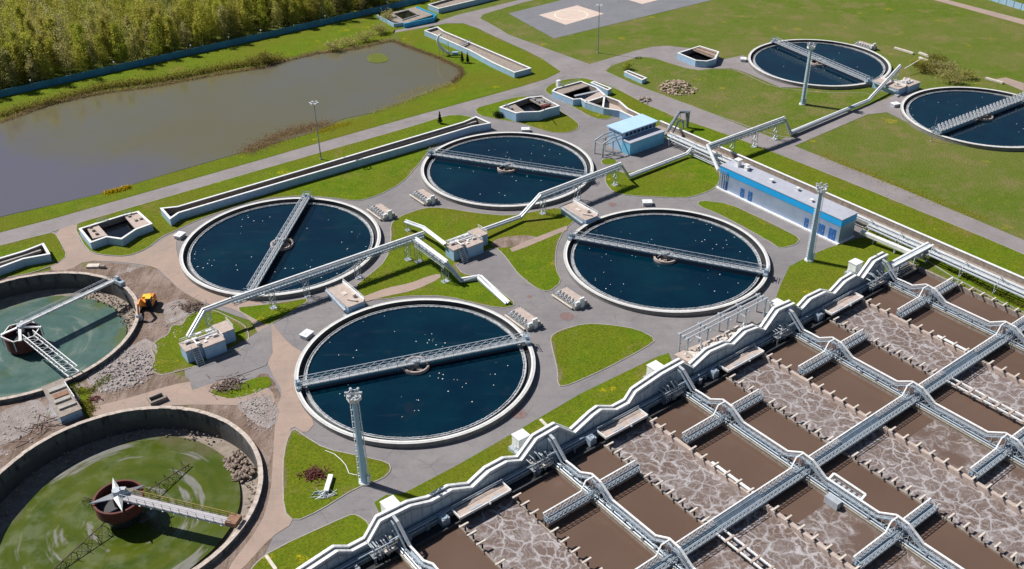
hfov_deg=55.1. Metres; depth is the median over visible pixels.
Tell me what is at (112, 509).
drum
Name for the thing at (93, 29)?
tree
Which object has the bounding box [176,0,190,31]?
tree
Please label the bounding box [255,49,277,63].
shrub
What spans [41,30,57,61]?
tree
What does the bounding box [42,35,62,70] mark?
tree
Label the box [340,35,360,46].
shrub
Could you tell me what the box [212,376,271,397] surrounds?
grass patch
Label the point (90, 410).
weeds
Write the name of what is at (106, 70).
fence
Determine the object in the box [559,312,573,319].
paving patch
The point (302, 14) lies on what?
tree
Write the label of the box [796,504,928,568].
water foam
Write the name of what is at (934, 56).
shrub
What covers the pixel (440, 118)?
conifer
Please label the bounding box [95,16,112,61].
tree
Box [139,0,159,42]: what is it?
tree
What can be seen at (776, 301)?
kiosk
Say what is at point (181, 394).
earth track
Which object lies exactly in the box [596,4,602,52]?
lamp post
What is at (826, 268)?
lawn
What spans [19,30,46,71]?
tree
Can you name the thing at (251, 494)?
rubble
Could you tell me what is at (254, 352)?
paved pad
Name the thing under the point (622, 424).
concrete deck
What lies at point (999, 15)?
path
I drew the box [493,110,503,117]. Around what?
shrub
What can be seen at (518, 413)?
paving patch
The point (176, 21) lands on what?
tree
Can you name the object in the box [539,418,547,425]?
footboard
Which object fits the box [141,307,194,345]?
rubble
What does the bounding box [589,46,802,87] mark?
road
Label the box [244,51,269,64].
shrub
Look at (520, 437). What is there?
kiosk
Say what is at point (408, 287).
footpath
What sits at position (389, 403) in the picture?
water
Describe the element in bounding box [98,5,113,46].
tree
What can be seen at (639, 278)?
water
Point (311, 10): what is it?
tree
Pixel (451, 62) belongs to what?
reeds
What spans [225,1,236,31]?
tree
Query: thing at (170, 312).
gravel
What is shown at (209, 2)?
tree
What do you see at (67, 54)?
tree
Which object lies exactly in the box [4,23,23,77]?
tree
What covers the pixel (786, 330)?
pipe manifold
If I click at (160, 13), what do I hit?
tree
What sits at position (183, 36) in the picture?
tree
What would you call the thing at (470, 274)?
kerb
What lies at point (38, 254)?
open channel
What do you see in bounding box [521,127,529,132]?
hatch box
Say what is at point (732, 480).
dividing wall
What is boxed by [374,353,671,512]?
lawn
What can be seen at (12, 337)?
drum
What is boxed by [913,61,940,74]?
shrub
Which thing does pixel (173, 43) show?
tree
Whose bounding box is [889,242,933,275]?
link bridge
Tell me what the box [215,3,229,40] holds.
tree
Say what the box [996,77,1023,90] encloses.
path
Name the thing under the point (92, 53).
tree
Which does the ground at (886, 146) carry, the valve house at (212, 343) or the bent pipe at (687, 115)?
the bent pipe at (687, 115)
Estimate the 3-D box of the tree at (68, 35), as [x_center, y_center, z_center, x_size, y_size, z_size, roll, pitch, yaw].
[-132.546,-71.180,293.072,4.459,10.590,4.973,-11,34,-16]
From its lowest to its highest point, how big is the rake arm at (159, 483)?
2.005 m
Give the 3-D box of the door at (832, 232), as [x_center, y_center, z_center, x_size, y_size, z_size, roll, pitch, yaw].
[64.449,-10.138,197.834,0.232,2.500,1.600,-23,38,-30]
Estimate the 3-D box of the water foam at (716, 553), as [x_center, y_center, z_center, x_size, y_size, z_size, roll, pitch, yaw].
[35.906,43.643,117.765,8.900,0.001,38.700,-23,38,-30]
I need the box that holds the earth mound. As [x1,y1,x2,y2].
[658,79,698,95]
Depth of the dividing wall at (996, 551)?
141.45 m
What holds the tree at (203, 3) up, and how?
on the ground at (886, 146)
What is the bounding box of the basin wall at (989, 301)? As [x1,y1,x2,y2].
[907,262,1023,319]
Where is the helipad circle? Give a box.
[554,10,587,19]
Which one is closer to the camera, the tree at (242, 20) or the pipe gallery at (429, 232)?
the pipe gallery at (429, 232)
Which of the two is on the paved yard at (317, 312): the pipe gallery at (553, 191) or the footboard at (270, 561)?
the pipe gallery at (553, 191)
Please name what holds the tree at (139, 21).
on the ground at (886, 146)
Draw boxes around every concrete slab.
[86,263,105,268]
[894,47,913,53]
[985,77,1003,83]
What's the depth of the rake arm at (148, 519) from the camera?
138.58 m
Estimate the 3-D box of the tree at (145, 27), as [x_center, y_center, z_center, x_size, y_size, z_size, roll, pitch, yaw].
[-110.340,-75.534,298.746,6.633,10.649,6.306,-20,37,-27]
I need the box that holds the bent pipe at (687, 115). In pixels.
[666,110,689,132]
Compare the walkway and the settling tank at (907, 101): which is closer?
the walkway
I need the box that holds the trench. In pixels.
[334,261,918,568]
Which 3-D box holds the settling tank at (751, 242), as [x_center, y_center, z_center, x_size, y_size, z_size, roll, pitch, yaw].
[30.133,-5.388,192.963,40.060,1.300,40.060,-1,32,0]
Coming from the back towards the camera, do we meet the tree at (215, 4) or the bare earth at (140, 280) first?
the tree at (215, 4)
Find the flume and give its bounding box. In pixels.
[585,95,638,119]
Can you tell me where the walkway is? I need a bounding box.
[119,488,241,527]
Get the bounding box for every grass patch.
[79,386,91,412]
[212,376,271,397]
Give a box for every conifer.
[437,111,442,123]
[460,51,464,62]
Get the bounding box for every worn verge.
[0,233,64,274]
[77,115,474,255]
[152,310,247,373]
[239,298,306,319]
[255,515,367,564]
[283,429,389,518]
[357,208,572,306]
[478,97,578,132]
[546,78,1023,311]
[551,324,653,384]
[605,158,718,196]
[607,60,867,136]
[702,201,798,243]
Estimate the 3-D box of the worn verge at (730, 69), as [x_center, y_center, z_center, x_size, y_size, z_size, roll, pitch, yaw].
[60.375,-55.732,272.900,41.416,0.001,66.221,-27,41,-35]
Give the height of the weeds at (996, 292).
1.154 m
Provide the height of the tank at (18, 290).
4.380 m
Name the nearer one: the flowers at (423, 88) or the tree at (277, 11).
the flowers at (423, 88)
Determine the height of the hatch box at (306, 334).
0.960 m
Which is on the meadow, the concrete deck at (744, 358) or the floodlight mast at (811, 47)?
the floodlight mast at (811, 47)
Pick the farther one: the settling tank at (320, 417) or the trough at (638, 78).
the trough at (638, 78)
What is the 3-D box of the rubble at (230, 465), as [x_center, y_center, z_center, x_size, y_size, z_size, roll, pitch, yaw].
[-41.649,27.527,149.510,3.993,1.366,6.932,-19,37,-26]
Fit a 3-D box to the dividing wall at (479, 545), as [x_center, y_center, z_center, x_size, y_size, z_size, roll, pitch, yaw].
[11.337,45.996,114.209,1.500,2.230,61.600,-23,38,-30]
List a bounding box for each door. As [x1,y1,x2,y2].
[740,188,743,197]
[747,191,751,201]
[804,217,808,227]
[817,223,824,235]
[828,227,835,240]
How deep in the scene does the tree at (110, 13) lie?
302.66 m
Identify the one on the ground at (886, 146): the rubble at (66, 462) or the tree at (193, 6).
the tree at (193, 6)
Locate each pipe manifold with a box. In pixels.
[366,526,412,564]
[525,447,564,477]
[658,377,691,404]
[770,319,799,343]
[865,267,891,291]
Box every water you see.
[0,42,460,216]
[0,296,126,397]
[0,436,239,568]
[191,204,370,291]
[307,307,522,436]
[381,272,1023,568]
[430,138,584,203]
[574,215,758,307]
[755,43,882,84]
[908,92,1023,145]
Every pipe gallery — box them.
[186,231,424,337]
[404,219,446,245]
[412,237,509,304]
[447,147,691,242]
[706,64,901,170]
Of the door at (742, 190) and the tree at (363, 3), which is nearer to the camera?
the door at (742, 190)
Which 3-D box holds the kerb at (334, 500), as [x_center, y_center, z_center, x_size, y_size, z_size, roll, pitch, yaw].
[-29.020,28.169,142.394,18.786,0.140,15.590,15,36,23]
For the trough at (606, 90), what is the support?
on the paved yard at (317, 312)
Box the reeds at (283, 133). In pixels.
[227,117,334,158]
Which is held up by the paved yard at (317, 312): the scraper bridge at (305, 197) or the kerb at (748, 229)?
the kerb at (748, 229)
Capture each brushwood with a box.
[10,411,68,441]
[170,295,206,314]
[205,371,248,397]
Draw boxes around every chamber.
[42,378,82,424]
[78,210,153,249]
[377,6,436,27]
[499,94,559,121]
[552,79,604,107]
[677,46,718,66]
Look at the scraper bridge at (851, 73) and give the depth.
282.52 m
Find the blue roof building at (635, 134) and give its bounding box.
[594,114,664,157]
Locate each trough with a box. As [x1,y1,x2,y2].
[590,81,611,95]
[624,70,646,83]
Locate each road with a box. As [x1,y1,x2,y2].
[0,0,1023,253]
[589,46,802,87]
[773,93,909,148]
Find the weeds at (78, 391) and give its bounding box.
[67,373,116,395]
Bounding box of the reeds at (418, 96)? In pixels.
[371,81,456,113]
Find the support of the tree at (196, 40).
on the ground at (886, 146)
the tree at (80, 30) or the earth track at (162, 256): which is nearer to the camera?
the earth track at (162, 256)
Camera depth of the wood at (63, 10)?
314.04 m
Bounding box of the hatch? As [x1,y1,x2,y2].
[147,391,166,405]
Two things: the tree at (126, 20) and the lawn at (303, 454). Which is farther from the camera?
the tree at (126, 20)
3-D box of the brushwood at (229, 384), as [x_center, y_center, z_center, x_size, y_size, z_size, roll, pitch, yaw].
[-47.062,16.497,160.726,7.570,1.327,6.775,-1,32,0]
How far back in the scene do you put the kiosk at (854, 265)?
186.35 m
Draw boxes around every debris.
[87,395,102,402]
[639,96,651,103]
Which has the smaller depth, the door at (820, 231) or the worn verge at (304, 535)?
the worn verge at (304, 535)
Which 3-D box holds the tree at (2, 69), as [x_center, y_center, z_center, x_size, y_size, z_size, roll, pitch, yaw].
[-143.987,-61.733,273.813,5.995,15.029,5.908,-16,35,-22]
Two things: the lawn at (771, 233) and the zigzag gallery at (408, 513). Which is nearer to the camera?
the zigzag gallery at (408, 513)
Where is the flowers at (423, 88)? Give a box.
[387,84,463,99]
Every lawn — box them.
[0,1,446,119]
[0,24,558,231]
[0,234,64,277]
[78,115,471,255]
[153,311,247,373]
[239,299,305,323]
[252,515,367,568]
[284,431,388,518]
[358,208,572,306]
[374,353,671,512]
[476,96,576,132]
[546,78,1023,310]
[552,324,651,384]
[602,159,615,164]
[606,153,718,196]
[698,201,796,246]
[776,237,902,306]
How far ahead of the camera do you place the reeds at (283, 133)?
246.58 m
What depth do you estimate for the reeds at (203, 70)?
277.95 m
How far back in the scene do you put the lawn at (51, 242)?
199.97 m
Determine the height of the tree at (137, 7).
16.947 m
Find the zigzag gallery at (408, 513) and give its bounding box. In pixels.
[296,251,888,568]
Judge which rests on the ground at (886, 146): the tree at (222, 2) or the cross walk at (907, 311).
the tree at (222, 2)
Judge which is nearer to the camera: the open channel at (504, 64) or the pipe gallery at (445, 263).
the pipe gallery at (445, 263)
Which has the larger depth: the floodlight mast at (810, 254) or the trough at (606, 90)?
the trough at (606, 90)
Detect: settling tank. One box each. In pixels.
[179,197,380,299]
[294,298,535,447]
[421,132,593,209]
[563,208,769,316]
[748,39,890,89]
[900,86,1023,151]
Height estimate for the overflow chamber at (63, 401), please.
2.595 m
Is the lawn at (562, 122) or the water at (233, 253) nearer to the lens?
the water at (233, 253)
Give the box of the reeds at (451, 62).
[391,37,465,84]
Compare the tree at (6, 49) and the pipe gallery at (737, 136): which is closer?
the pipe gallery at (737, 136)
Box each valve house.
[178,317,235,366]
[445,224,487,263]
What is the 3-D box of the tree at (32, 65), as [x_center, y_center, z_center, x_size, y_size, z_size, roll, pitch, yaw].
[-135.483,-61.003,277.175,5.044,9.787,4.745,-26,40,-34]
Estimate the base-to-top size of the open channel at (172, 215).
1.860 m
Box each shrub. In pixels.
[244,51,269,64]
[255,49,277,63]
[323,38,344,50]
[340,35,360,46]
[354,29,377,41]
[370,21,388,35]
[379,8,395,21]
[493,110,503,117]
[619,60,633,69]
[907,58,928,64]
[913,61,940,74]
[925,58,961,75]
[926,52,950,67]
[935,68,968,85]
[954,68,979,79]
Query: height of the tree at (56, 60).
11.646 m
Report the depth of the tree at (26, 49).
277.31 m
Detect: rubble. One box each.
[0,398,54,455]
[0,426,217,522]
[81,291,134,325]
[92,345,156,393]
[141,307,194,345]
[222,449,255,481]
[238,388,275,431]
[239,479,257,524]
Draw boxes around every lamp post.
[309,101,321,159]
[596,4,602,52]
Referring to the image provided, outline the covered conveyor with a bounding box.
[860,230,921,262]
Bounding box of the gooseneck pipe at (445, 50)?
[436,33,458,54]
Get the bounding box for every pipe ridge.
[389,515,438,568]
[545,433,695,568]
[675,365,963,568]
[785,307,1023,470]
[879,258,1023,354]
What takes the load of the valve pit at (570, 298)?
on the paved yard at (317, 312)
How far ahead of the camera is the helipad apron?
330.77 m
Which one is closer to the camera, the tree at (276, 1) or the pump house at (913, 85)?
the pump house at (913, 85)
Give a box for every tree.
[0,21,12,46]
[0,25,8,50]
[0,45,19,85]
[0,59,10,88]
[1,41,12,69]
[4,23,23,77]
[4,50,21,83]
[8,40,27,81]
[11,2,28,35]
[15,29,38,66]
[18,41,42,80]
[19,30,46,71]
[20,16,40,64]
[23,52,40,81]
[25,39,52,79]
[34,13,50,58]
[34,31,51,67]
[35,38,48,69]
[40,13,68,46]
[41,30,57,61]
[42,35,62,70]
[43,30,60,62]
[50,24,77,74]
[53,10,77,55]
[61,31,74,61]
[61,41,76,69]
[64,22,76,49]
[68,43,88,70]
[69,27,84,59]
[71,21,92,67]
[74,19,86,46]
[79,16,98,62]
[81,0,102,47]
[86,39,99,68]
[88,18,100,57]
[92,32,110,65]
[94,5,116,48]
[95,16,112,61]
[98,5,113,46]
[99,27,114,53]
[101,6,121,44]
[106,17,130,63]
[109,16,124,48]
[122,14,133,38]
[124,37,136,58]
[125,24,144,59]
[129,0,149,43]
[134,25,146,58]
[136,17,147,51]
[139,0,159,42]
[141,18,158,51]
[146,5,153,32]
[148,11,169,50]
[148,23,162,55]
[154,8,166,38]
[159,0,176,31]
[161,14,180,51]
[164,7,176,27]
[164,16,179,47]
[168,4,184,39]
[172,3,187,41]
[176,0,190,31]
[178,20,191,48]
[180,0,197,37]
[187,0,202,26]
[191,22,202,46]
[192,0,210,44]
[198,1,209,40]
[200,0,217,30]
[203,4,219,42]
[210,0,226,37]
[215,0,236,28]
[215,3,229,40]
[218,0,239,25]
[225,0,237,20]
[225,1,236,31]
[225,8,236,37]
[234,0,240,20]
[236,0,241,21]
[237,0,255,34]
[237,3,252,28]
[249,0,267,20]
[255,0,269,29]
[266,0,270,17]
[267,0,284,17]
[269,1,283,28]
[271,0,285,25]
[279,0,289,24]
[286,0,299,25]
[292,0,306,22]
[303,0,317,19]
[313,0,328,18]
[321,0,335,17]
[329,0,338,13]
[336,0,346,13]
[339,0,353,13]
[357,0,367,9]
[366,0,379,7]
[377,0,386,5]
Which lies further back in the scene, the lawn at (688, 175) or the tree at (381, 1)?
the tree at (381, 1)
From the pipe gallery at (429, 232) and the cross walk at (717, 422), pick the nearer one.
the cross walk at (717, 422)
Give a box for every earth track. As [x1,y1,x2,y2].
[50,225,313,568]
[91,380,274,415]
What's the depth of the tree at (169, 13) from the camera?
302.94 m
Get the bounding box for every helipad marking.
[540,5,602,24]
[630,0,655,3]
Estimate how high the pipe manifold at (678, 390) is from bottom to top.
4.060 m
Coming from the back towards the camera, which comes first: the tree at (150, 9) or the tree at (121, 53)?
the tree at (150, 9)
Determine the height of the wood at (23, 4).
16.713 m
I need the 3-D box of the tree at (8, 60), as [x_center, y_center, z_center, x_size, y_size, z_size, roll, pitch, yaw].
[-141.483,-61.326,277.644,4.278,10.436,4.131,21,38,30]
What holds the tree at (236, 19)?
on the ground at (886, 146)
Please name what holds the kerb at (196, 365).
on the bare earth at (140, 280)
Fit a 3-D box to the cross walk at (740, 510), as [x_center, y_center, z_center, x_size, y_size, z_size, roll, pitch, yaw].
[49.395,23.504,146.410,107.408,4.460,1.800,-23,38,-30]
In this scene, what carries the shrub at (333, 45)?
on the ground at (886, 146)
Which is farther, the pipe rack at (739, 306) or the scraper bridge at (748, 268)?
the scraper bridge at (748, 268)
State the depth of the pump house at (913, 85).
266.20 m
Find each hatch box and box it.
[173,231,185,239]
[299,329,313,340]
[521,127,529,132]
[642,199,652,205]
[890,101,900,107]
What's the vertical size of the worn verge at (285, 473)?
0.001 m
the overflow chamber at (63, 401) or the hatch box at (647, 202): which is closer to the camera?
the overflow chamber at (63, 401)
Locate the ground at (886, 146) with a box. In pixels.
[0,0,1023,557]
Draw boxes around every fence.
[0,0,428,96]
[991,0,1023,10]
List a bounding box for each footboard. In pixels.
[265,554,276,568]
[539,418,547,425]
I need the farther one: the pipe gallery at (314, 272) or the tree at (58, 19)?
the tree at (58, 19)
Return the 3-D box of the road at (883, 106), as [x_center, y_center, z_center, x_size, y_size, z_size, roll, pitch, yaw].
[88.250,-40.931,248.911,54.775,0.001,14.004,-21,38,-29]
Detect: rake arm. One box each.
[53,522,111,568]
[137,514,174,535]
[145,461,189,497]
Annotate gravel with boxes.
[0,400,46,444]
[162,299,190,321]
[238,395,278,427]
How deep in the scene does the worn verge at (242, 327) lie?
173.91 m
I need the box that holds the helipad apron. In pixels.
[509,0,709,37]
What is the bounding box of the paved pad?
[187,324,271,389]
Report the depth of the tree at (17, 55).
278.20 m
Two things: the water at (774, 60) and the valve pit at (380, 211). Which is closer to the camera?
the valve pit at (380, 211)
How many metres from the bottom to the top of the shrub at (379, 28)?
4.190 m
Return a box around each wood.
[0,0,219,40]
[0,0,234,37]
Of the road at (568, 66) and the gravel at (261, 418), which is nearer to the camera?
the gravel at (261, 418)
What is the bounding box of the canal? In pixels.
[656,120,1023,289]
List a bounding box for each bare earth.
[0,261,280,568]
[491,235,534,247]
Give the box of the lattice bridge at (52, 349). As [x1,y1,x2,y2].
[22,330,79,376]
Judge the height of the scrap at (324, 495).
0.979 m
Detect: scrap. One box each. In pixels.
[295,464,329,483]
[310,488,336,498]
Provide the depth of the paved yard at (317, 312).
179.12 m
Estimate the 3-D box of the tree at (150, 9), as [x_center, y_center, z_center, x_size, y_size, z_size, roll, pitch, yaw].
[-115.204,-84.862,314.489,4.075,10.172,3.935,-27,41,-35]
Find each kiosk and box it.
[380,495,399,511]
[508,428,529,454]
[643,360,663,377]
[765,298,783,315]
[844,258,863,274]
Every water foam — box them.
[460,497,586,568]
[605,423,843,568]
[678,537,756,568]
[727,358,1023,566]
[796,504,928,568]
[831,303,1023,422]
[908,421,1023,507]
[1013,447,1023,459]
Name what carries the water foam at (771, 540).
on the water at (600, 538)
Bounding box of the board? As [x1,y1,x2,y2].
[323,474,332,492]
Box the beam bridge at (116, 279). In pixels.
[15,275,125,325]
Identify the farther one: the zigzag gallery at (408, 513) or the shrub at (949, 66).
the shrub at (949, 66)
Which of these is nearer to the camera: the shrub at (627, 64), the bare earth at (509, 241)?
the bare earth at (509, 241)
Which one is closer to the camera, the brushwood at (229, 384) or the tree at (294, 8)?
the brushwood at (229, 384)
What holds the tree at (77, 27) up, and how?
on the ground at (886, 146)
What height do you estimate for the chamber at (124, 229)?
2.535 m
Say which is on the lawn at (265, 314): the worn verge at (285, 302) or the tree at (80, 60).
the worn verge at (285, 302)
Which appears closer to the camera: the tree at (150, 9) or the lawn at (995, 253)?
the lawn at (995, 253)
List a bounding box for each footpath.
[363,274,440,300]
[510,226,566,251]
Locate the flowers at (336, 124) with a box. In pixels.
[306,120,352,134]
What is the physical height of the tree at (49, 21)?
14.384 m
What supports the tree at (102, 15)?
on the ground at (886, 146)
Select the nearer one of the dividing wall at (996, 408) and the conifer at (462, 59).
the dividing wall at (996, 408)
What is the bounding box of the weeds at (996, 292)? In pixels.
[946,267,1023,307]
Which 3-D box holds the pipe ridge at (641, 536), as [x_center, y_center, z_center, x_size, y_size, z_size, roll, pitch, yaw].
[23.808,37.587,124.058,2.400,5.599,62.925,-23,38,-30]
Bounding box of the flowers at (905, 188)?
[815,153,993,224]
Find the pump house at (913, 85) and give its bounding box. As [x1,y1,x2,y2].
[898,77,920,92]
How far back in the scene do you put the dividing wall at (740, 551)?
135.42 m
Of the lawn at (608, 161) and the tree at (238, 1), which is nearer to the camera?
the lawn at (608, 161)
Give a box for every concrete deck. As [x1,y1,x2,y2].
[438,479,510,527]
[586,405,647,446]
[708,343,763,379]
[813,290,863,321]
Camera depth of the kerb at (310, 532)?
133.39 m
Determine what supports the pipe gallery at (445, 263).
on the lawn at (534, 265)
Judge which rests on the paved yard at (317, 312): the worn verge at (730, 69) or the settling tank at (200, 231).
the settling tank at (200, 231)
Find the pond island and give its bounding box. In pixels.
[367,53,387,62]
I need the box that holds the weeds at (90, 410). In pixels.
[78,396,99,420]
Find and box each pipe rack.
[664,132,1023,297]
[677,293,773,353]
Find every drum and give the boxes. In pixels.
[0,320,44,353]
[89,479,144,528]
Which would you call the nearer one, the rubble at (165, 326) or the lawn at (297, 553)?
the lawn at (297, 553)
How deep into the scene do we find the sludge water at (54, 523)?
141.19 m
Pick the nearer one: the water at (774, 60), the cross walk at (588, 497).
the cross walk at (588, 497)
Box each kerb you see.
[0,232,65,278]
[76,115,476,255]
[151,310,248,374]
[238,298,307,324]
[251,514,368,568]
[282,429,390,519]
[356,207,573,307]
[475,96,578,132]
[545,78,1023,312]
[550,323,654,385]
[605,57,868,137]
[605,153,719,197]
[697,200,799,247]
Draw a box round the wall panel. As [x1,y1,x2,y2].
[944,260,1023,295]
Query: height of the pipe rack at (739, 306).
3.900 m
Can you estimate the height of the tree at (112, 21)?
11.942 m
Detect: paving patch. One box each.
[511,409,526,418]
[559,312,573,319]
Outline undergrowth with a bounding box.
[0,0,400,88]
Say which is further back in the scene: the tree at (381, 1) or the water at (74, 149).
the tree at (381, 1)
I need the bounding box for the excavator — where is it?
[136,293,156,320]
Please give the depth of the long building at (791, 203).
205.78 m
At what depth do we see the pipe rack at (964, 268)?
192.16 m
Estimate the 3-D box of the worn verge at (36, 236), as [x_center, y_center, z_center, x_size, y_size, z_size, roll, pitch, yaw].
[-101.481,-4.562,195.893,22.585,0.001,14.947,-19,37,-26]
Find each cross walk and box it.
[543,460,640,526]
[635,316,1023,568]
[681,389,764,443]
[797,329,868,376]
[852,497,938,568]
[896,277,958,317]
[968,427,1023,479]
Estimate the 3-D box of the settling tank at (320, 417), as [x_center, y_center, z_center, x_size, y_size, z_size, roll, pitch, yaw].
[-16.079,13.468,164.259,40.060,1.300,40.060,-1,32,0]
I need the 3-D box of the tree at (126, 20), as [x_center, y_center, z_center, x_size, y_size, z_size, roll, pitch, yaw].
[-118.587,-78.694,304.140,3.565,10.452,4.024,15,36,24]
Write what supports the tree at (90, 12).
on the ground at (886, 146)
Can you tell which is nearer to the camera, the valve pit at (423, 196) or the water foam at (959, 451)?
the water foam at (959, 451)
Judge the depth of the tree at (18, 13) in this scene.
289.87 m
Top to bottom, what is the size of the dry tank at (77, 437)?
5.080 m
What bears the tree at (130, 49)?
on the ground at (886, 146)
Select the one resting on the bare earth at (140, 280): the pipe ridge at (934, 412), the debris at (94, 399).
the debris at (94, 399)
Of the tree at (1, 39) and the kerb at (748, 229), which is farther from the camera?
the tree at (1, 39)
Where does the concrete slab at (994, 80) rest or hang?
on the ground at (886, 146)
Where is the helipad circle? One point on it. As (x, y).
(567, 19)
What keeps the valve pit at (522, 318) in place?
on the paved yard at (317, 312)
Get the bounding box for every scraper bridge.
[243,191,312,294]
[294,330,530,390]
[427,147,590,177]
[568,229,769,276]
[770,36,872,82]
[931,92,1023,134]
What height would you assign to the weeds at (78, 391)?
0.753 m
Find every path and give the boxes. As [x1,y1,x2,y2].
[936,0,1023,24]
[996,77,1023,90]
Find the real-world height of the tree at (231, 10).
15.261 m
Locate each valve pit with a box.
[366,202,396,220]
[409,188,438,205]
[504,305,541,330]
[551,285,588,310]
[853,41,876,49]
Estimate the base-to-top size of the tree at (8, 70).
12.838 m
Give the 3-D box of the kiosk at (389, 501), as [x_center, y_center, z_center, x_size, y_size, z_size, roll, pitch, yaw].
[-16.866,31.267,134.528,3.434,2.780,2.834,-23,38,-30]
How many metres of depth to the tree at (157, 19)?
298.71 m
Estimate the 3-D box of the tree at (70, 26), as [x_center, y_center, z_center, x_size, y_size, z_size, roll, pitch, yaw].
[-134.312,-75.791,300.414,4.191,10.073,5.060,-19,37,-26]
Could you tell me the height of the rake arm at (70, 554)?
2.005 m
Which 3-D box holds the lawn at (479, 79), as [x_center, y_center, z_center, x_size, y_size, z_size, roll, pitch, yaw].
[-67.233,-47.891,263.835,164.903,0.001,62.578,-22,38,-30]
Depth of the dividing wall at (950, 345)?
169.19 m
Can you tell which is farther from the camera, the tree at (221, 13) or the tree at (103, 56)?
the tree at (221, 13)
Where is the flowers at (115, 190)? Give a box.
[102,184,131,194]
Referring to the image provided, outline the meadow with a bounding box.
[606,57,870,136]
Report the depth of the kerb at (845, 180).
209.10 m
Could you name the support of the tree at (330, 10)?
on the ground at (886, 146)
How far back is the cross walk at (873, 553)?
130.31 m
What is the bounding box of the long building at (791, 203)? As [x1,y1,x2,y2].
[716,157,857,244]
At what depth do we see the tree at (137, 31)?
293.71 m
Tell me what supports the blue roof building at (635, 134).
on the ground at (886, 146)
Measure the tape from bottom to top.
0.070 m
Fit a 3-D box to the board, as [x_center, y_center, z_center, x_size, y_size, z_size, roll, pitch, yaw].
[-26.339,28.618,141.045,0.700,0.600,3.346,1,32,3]
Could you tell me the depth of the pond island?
294.45 m
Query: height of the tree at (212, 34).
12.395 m
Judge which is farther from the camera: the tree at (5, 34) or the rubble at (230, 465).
the tree at (5, 34)
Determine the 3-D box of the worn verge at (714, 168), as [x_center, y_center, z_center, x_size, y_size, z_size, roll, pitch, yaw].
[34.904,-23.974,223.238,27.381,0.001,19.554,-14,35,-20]
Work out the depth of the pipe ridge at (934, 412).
154.72 m
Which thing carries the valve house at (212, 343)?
on the lawn at (169, 357)
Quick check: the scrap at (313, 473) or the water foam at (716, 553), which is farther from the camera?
the scrap at (313, 473)
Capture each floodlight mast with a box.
[344,387,370,485]
[799,42,815,105]
[804,182,827,261]
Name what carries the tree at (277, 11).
on the ground at (886, 146)
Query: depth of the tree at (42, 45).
282.37 m
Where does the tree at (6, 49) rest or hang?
on the ground at (886, 146)
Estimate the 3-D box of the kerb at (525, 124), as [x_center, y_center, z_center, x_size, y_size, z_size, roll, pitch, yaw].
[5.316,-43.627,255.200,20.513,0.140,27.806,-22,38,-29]
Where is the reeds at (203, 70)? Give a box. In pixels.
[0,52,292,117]
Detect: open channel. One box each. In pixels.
[0,243,51,275]
[160,116,490,225]
[424,26,530,77]
[428,0,492,13]
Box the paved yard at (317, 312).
[51,76,863,554]
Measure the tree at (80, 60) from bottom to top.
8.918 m
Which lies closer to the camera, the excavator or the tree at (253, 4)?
the excavator
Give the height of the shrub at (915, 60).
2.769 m
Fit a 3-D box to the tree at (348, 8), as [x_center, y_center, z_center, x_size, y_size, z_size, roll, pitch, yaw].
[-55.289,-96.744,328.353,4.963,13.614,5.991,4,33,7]
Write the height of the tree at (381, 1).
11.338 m
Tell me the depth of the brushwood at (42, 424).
152.81 m
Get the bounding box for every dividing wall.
[458,522,504,568]
[511,492,602,568]
[603,441,774,568]
[646,417,860,568]
[726,374,1023,568]
[762,353,1023,516]
[829,316,1023,426]
[861,298,1023,386]
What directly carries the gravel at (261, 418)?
on the bare earth at (140, 280)
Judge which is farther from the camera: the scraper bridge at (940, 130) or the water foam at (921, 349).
the scraper bridge at (940, 130)
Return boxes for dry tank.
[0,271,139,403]
[0,406,263,568]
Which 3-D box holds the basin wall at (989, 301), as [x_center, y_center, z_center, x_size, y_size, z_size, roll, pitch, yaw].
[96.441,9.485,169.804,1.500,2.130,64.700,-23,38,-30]
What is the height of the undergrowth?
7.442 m
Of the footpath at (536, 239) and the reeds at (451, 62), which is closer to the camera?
the footpath at (536, 239)
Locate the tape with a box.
[325,450,359,475]
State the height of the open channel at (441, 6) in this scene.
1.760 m
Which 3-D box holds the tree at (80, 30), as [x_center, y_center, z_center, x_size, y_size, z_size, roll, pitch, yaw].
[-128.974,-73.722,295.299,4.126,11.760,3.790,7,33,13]

